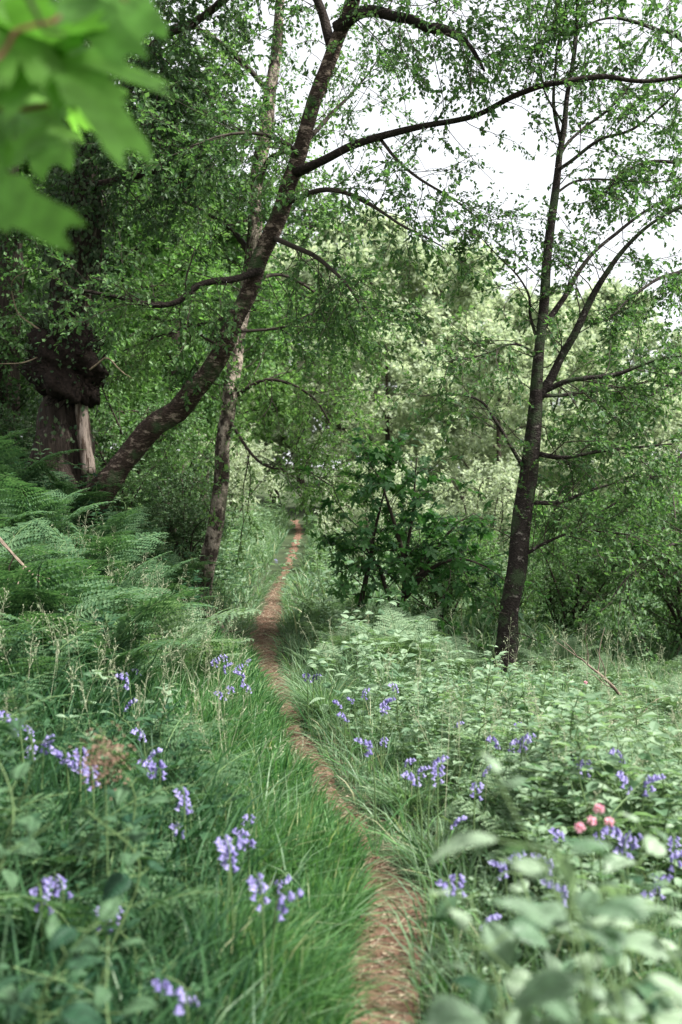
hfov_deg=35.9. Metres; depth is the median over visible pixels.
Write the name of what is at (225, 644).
fern
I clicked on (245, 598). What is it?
weed
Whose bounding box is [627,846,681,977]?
bluebell
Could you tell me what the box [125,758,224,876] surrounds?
bluebell
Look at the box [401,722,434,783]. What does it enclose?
weed
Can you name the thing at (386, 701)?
bluebell
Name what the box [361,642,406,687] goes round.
weed
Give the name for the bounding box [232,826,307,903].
bluebell
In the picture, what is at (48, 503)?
fern
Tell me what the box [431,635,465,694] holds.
weed
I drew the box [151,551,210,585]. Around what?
fern
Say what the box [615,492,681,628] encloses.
shrub
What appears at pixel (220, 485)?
tree
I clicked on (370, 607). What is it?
fern
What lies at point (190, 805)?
bluebell
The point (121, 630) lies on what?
fern
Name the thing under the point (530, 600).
shrub
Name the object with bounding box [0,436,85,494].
fern
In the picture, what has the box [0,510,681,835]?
flowering grass
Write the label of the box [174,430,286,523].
shrub
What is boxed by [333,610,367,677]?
weed
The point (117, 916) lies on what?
bluebell
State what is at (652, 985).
leafy plant
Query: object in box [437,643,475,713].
weed
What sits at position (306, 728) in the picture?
bluebell
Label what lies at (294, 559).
weed
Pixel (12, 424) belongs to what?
shrub
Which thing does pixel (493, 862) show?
bluebell
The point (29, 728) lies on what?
bluebell
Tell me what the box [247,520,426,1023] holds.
path
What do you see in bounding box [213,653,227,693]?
bluebell
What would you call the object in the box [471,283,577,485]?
tree
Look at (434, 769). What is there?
bluebell
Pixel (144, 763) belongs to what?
bluebell
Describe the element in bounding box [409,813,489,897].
bluebell
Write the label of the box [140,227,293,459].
tree
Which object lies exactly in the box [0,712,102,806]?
bluebell
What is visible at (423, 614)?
fern
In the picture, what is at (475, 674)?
weed
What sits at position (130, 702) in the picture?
bluebell
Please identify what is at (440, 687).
weed
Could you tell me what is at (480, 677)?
weed
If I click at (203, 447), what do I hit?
shrub
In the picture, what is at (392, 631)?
weed
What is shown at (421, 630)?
weed
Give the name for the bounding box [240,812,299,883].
bluebell
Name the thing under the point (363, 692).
bluebell
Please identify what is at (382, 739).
bluebell
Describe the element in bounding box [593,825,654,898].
bluebell
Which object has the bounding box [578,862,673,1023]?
leafy plant
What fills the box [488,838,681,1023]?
leafy plant
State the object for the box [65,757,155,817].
bluebell
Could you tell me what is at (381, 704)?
bluebell
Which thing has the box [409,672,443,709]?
weed
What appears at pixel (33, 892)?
bluebell
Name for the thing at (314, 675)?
bluebell
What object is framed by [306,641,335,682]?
weed
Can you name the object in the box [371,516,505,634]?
shrub
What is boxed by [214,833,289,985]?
bluebell
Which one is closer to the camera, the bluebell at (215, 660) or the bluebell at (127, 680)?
the bluebell at (127, 680)
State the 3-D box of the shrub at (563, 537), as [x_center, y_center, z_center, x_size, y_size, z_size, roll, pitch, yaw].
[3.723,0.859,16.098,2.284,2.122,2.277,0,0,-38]
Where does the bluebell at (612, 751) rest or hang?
on the ground at (282, 549)
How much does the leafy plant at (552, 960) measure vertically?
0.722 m
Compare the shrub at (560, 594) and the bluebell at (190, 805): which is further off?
the shrub at (560, 594)
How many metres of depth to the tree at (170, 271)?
18.85 m
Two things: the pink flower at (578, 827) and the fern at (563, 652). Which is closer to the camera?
the pink flower at (578, 827)
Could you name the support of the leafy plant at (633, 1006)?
on the ground at (282, 549)
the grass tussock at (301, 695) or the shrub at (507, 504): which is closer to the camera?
the grass tussock at (301, 695)
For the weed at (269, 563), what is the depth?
18.54 m
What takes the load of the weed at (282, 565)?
on the ground at (282, 549)
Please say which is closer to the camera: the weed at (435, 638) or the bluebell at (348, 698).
the bluebell at (348, 698)
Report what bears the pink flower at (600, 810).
on the ground at (282, 549)
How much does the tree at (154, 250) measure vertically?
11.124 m
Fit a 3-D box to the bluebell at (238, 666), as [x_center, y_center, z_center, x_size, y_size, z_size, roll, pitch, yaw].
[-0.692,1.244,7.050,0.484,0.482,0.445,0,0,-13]
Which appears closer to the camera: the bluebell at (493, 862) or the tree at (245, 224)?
the bluebell at (493, 862)
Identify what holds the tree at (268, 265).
on the ground at (282, 549)
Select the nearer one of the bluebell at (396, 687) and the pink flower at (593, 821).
the pink flower at (593, 821)
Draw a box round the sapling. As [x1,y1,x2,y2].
[298,427,550,652]
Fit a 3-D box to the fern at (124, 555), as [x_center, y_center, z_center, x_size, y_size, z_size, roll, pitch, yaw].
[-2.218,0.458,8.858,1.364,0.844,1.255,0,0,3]
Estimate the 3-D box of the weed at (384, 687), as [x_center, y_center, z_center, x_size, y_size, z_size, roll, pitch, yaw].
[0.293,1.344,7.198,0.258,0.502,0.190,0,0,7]
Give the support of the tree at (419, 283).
on the ground at (282, 549)
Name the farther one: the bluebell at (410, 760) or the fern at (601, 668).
the fern at (601, 668)
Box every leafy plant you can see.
[0,687,73,882]
[0,726,33,928]
[0,820,52,1023]
[0,897,120,1023]
[65,936,159,1023]
[66,804,176,1009]
[82,746,170,903]
[415,876,556,1017]
[416,889,580,1023]
[422,963,530,1023]
[426,752,678,1023]
[486,985,549,1023]
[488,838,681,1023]
[491,858,579,1021]
[500,1010,507,1019]
[519,884,675,1023]
[565,880,672,1023]
[574,812,680,1023]
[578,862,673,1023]
[589,915,681,1010]
[637,930,681,995]
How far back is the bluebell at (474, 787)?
4.15 m
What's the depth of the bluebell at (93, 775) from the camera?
3.48 m
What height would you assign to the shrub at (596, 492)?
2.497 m
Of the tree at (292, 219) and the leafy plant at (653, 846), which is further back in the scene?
the tree at (292, 219)
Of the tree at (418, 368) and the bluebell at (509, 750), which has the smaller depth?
the bluebell at (509, 750)
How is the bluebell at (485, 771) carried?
on the ground at (282, 549)
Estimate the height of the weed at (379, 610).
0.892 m
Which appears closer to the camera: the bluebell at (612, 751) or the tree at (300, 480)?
the bluebell at (612, 751)
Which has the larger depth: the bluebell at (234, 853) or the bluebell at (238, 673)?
the bluebell at (238, 673)
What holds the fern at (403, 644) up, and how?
on the ground at (282, 549)
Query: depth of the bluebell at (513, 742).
4.69 m
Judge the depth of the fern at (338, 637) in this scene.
10.30 m
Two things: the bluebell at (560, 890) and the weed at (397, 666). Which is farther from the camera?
the weed at (397, 666)
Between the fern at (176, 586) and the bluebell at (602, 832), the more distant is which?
the fern at (176, 586)
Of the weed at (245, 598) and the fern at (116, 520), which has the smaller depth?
the fern at (116, 520)
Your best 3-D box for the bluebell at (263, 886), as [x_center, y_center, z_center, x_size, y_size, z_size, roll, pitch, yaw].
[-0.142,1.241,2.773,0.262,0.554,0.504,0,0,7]
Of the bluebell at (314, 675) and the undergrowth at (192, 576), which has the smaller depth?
the bluebell at (314, 675)
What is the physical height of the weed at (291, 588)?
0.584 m
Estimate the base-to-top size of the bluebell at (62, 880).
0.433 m
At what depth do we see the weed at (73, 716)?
4.49 m
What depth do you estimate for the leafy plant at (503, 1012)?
1.66 m
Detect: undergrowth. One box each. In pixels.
[0,483,255,973]
[2,430,260,638]
[13,422,679,664]
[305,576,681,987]
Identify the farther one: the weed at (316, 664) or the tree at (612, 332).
the tree at (612, 332)
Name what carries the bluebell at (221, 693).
on the ground at (282, 549)
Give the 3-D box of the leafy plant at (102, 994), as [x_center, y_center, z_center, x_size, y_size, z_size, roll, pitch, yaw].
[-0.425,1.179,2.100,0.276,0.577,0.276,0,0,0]
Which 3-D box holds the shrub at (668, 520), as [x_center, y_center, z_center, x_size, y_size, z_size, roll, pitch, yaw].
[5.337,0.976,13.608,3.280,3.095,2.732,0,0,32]
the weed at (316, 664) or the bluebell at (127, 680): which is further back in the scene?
the weed at (316, 664)
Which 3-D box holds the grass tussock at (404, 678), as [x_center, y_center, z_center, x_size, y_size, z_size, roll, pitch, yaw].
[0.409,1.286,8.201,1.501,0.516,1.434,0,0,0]
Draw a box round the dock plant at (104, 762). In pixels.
[69,721,142,969]
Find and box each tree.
[0,0,177,250]
[0,0,327,489]
[0,0,681,527]
[0,54,167,446]
[19,121,307,455]
[20,0,256,389]
[20,107,265,432]
[96,0,417,602]
[105,89,352,472]
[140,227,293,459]
[155,252,319,503]
[194,233,295,427]
[199,229,398,506]
[243,274,348,483]
[264,202,492,468]
[290,323,493,520]
[309,234,598,515]
[329,238,507,460]
[381,0,681,679]
[408,321,603,549]
[453,286,672,506]
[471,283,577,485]
[511,0,681,664]
[538,374,681,551]
[559,277,681,453]
[612,367,681,501]
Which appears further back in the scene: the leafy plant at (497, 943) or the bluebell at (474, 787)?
the bluebell at (474, 787)
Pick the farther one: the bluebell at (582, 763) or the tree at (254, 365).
the tree at (254, 365)
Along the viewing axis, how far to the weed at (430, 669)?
7.81 m
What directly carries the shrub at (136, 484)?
on the ground at (282, 549)
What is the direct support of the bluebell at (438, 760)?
on the ground at (282, 549)
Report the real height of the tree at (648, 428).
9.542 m
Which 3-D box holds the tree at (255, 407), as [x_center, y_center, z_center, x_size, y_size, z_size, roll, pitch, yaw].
[-4.619,-4.849,38.041,7.808,10.092,8.624,0,0,-33]
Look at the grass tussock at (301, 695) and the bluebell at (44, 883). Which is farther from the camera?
the grass tussock at (301, 695)
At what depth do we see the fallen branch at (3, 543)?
6.89 m
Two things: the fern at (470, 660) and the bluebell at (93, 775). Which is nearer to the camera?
the bluebell at (93, 775)
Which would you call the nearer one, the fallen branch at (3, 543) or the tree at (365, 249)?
the fallen branch at (3, 543)
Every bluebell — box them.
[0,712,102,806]
[12,732,66,842]
[13,883,54,1011]
[22,724,57,782]
[25,744,37,773]
[28,872,120,957]
[37,746,141,826]
[41,875,61,975]
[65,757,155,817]
[71,746,92,872]
[82,761,99,872]
[94,906,111,986]
[110,906,160,985]
[115,672,179,739]
[122,696,136,721]
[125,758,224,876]
[130,725,146,770]
[136,758,222,855]
[143,745,162,774]
[150,786,242,892]
[152,976,189,1023]
[162,837,242,977]
[165,886,320,1020]
[168,820,203,884]
[178,797,192,882]
[183,656,251,707]
[183,989,199,1023]
[208,835,340,922]
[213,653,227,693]
[214,690,259,736]
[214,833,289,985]
[220,661,232,701]
[226,685,263,728]
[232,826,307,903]
[233,669,288,726]
[235,662,266,715]
[235,871,313,1023]
[240,681,266,738]
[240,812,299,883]
[272,872,329,961]
[290,672,349,737]
[291,672,330,736]
[306,698,390,764]
[308,711,392,782]
[324,735,427,854]
[332,687,382,756]
[338,735,415,805]
[339,696,385,752]
[346,769,440,878]
[348,695,423,787]
[359,753,456,870]
[363,683,415,754]
[373,703,407,771]
[377,756,455,832]
[381,764,444,859]
[388,762,484,890]
[390,877,525,1000]
[395,871,481,998]
[407,780,505,890]
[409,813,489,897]
[414,910,501,1003]
[438,857,568,981]
[442,763,490,828]
[443,735,502,817]
[452,720,470,763]
[458,852,556,966]
[466,730,536,815]
[476,736,534,812]
[495,876,671,1015]
[508,738,519,785]
[518,850,651,971]
[538,825,571,916]
[555,829,681,990]
[575,823,680,990]
[580,759,591,820]
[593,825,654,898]
[608,746,675,834]
[615,768,650,876]
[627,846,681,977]
[629,771,681,898]
[633,888,662,971]
[635,872,681,983]
[652,872,674,972]
[656,834,681,946]
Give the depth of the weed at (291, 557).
19.55 m
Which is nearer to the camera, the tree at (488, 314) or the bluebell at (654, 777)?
the bluebell at (654, 777)
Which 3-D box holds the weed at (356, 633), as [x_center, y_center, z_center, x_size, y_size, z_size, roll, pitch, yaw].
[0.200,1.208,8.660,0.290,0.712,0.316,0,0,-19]
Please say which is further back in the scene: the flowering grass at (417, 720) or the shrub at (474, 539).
the shrub at (474, 539)
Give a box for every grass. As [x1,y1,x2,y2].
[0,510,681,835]
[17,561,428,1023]
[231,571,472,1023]
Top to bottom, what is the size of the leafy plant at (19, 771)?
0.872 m
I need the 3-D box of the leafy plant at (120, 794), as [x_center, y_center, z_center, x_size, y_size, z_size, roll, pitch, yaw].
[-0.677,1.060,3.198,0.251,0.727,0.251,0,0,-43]
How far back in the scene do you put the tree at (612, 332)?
10.71 m
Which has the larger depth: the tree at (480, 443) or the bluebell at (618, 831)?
the tree at (480, 443)
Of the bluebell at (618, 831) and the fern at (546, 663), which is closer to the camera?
the bluebell at (618, 831)
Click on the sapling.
(456, 547)
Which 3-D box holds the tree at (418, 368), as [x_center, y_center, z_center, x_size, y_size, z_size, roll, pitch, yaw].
[2.182,-2.821,37.210,6.796,7.858,7.417,0,0,-28]
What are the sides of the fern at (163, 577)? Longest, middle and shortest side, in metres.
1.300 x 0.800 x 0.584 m
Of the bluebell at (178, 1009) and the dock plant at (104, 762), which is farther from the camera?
the dock plant at (104, 762)
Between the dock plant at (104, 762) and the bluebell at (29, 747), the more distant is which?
the bluebell at (29, 747)
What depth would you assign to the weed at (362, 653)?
7.64 m
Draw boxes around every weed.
[55,714,112,791]
[66,668,117,727]
[140,681,179,726]
[236,562,259,600]
[237,577,252,624]
[256,544,281,581]
[275,563,294,598]
[280,582,299,617]
[282,548,296,575]
[287,539,300,567]
[305,658,348,737]
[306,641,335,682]
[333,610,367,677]
[341,620,373,693]
[341,641,380,713]
[342,687,373,749]
[348,614,384,668]
[355,652,400,733]
[358,592,400,672]
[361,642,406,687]
[368,674,400,716]
[378,620,419,678]
[380,632,426,718]
[400,674,457,734]
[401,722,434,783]
[403,615,439,683]
[409,650,465,695]
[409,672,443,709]
[417,635,449,683]
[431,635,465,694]
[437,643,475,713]
[440,671,465,687]
[462,666,500,719]
[470,659,502,710]
[535,661,561,704]
[537,689,564,708]
[607,681,658,726]
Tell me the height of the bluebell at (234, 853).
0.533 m
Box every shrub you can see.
[0,375,38,435]
[0,393,40,472]
[31,335,208,506]
[78,440,182,532]
[120,421,234,508]
[135,448,238,549]
[141,479,236,578]
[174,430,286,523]
[177,423,280,504]
[313,454,437,538]
[314,469,426,562]
[325,453,384,512]
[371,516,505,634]
[389,513,502,604]
[423,456,563,570]
[459,569,551,636]
[496,501,646,641]
[529,500,644,619]
[530,485,658,580]
[584,466,681,666]
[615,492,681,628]
[635,472,681,583]
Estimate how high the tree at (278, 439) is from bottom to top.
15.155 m
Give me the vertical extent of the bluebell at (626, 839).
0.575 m
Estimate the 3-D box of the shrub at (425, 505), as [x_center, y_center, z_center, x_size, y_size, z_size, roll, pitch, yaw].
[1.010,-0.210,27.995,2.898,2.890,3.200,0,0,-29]
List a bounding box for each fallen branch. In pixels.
[0,537,49,588]
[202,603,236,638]
[554,625,620,694]
[603,696,675,724]
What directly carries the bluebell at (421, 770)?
on the ground at (282, 549)
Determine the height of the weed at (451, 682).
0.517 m
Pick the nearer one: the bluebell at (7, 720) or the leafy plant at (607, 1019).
the leafy plant at (607, 1019)
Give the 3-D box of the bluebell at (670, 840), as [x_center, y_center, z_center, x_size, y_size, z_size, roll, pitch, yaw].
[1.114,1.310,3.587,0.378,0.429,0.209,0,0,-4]
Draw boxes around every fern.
[0,428,32,463]
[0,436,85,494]
[0,472,57,531]
[0,477,115,548]
[0,517,53,584]
[0,534,155,634]
[0,573,208,685]
[22,457,126,527]
[22,547,217,622]
[33,517,168,582]
[62,507,149,550]
[104,597,261,668]
[112,557,197,596]
[127,526,166,561]
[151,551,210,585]
[155,577,219,611]
[166,572,191,591]
[172,606,253,675]
[301,613,367,630]
[302,589,386,619]
[306,641,356,679]
[309,621,381,655]
[335,607,447,669]
[379,601,464,664]
[428,634,484,674]
[508,658,582,688]
[518,635,600,673]
[565,652,636,690]
[642,673,681,714]
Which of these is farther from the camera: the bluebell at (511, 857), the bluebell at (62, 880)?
the bluebell at (511, 857)
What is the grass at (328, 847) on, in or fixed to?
on the ground at (282, 549)
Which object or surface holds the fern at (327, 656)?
on the ground at (282, 549)
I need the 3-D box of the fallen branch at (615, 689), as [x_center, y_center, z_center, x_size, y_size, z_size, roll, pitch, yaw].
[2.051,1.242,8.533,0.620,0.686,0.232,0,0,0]
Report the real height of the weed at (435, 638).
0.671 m
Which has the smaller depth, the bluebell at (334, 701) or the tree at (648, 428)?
the bluebell at (334, 701)
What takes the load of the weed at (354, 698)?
on the ground at (282, 549)
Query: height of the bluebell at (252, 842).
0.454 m
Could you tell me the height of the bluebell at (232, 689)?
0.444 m
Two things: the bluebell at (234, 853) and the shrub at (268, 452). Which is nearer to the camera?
the bluebell at (234, 853)
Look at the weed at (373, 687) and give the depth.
6.81 m
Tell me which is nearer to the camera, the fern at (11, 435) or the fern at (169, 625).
the fern at (169, 625)
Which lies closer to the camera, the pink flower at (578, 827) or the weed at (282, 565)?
the pink flower at (578, 827)
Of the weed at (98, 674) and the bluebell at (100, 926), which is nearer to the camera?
the bluebell at (100, 926)
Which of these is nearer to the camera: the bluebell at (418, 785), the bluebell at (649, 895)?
the bluebell at (649, 895)
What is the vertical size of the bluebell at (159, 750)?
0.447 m
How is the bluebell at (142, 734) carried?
on the ground at (282, 549)
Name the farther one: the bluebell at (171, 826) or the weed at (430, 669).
the weed at (430, 669)
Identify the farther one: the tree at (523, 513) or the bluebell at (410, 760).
the tree at (523, 513)
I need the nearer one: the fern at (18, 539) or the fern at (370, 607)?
the fern at (18, 539)
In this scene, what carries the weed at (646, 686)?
on the ground at (282, 549)
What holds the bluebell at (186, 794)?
on the ground at (282, 549)
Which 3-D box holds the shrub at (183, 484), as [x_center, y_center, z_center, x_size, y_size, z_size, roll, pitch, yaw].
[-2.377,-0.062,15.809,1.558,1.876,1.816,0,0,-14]
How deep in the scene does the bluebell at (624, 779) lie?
3.88 m
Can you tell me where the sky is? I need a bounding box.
[22,0,681,469]
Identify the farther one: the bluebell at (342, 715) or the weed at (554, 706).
the weed at (554, 706)
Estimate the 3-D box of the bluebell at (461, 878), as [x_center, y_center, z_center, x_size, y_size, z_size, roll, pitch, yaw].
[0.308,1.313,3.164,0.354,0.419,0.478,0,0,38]
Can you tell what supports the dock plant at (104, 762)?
on the ground at (282, 549)
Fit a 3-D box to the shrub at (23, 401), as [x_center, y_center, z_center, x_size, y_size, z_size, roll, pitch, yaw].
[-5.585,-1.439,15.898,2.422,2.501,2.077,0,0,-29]
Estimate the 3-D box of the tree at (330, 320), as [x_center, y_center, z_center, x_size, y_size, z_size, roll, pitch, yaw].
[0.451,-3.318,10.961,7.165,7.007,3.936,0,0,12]
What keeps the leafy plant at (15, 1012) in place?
on the ground at (282, 549)
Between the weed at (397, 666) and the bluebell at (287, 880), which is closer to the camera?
the bluebell at (287, 880)
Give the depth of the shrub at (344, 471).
40.78 m
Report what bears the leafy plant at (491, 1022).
on the ground at (282, 549)
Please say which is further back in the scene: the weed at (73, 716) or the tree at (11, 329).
the tree at (11, 329)
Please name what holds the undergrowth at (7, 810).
on the ground at (282, 549)
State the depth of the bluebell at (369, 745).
4.58 m
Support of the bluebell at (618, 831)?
on the ground at (282, 549)
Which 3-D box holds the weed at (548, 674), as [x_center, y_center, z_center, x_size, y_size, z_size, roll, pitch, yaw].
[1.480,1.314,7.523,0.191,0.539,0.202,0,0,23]
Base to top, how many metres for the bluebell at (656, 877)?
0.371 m
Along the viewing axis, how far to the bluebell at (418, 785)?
4.30 m
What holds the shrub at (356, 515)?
on the ground at (282, 549)
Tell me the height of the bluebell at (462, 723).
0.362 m
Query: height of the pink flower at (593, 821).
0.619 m
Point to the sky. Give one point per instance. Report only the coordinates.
(518, 172)
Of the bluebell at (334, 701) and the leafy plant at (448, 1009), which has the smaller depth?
the leafy plant at (448, 1009)
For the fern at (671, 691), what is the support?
on the ground at (282, 549)
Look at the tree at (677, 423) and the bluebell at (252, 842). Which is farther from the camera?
the tree at (677, 423)
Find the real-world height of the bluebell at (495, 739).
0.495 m
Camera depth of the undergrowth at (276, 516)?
16.43 m
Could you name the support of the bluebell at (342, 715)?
on the ground at (282, 549)
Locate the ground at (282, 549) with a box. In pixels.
[2,451,681,1023]
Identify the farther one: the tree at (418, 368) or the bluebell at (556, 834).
the tree at (418, 368)
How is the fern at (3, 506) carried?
on the ground at (282, 549)
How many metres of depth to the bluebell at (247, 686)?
6.39 m
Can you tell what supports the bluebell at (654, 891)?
on the ground at (282, 549)
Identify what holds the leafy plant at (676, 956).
on the ground at (282, 549)
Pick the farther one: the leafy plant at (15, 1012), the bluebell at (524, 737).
the bluebell at (524, 737)
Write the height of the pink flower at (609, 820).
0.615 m
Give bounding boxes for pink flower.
[562,822,598,996]
[579,681,589,692]
[586,803,614,982]
[587,816,602,973]
[598,816,628,990]
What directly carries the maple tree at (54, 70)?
on the ground at (282, 549)
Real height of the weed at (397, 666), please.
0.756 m
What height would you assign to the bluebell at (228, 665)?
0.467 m
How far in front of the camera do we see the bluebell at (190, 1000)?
2.50 m
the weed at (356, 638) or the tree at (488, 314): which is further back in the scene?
the tree at (488, 314)
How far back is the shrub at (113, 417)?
16.21 m
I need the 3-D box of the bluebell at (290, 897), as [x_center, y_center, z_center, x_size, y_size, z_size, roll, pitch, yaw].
[-0.158,1.260,2.838,0.440,0.520,0.526,0,0,-43]
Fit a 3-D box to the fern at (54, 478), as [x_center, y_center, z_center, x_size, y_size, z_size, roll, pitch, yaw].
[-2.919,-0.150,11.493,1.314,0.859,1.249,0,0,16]
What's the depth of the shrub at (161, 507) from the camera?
13.47 m
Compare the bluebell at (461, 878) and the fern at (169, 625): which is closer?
the bluebell at (461, 878)
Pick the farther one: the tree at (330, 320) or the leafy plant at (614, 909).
the tree at (330, 320)
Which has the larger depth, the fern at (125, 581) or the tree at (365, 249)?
the tree at (365, 249)
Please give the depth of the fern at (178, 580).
11.24 m
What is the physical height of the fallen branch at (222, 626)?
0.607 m
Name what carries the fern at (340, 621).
on the ground at (282, 549)
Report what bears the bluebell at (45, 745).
on the ground at (282, 549)
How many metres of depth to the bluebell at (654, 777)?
3.83 m
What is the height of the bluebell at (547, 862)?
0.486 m
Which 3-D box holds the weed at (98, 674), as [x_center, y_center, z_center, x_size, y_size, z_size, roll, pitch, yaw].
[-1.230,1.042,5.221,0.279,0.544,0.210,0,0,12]
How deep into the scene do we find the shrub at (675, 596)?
12.73 m
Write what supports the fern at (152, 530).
on the ground at (282, 549)
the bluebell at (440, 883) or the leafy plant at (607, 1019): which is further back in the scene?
the bluebell at (440, 883)
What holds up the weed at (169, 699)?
on the ground at (282, 549)
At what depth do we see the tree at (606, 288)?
76.66 m
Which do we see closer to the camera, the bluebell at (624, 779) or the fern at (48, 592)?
the bluebell at (624, 779)
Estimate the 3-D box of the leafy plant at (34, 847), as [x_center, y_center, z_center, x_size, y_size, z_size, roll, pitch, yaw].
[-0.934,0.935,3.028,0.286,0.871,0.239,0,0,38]
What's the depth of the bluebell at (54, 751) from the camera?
3.64 m
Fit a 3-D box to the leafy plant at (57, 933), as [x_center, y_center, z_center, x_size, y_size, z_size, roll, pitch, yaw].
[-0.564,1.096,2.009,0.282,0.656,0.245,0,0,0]
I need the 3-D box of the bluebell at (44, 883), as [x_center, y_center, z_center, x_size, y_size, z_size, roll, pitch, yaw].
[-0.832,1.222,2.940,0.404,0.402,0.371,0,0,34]
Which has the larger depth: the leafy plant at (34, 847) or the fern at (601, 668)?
the fern at (601, 668)
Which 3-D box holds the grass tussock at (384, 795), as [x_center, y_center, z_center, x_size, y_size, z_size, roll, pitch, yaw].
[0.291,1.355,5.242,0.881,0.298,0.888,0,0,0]
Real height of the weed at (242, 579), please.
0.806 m
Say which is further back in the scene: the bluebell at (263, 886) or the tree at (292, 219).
the tree at (292, 219)
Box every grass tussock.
[261,664,406,725]
[318,646,457,695]
[333,748,465,820]
[358,808,499,888]
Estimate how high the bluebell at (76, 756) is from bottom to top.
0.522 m
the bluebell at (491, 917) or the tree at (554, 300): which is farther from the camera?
the tree at (554, 300)
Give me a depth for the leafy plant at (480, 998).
1.98 m
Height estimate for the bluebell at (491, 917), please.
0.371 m
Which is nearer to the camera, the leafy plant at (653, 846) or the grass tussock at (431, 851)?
the leafy plant at (653, 846)

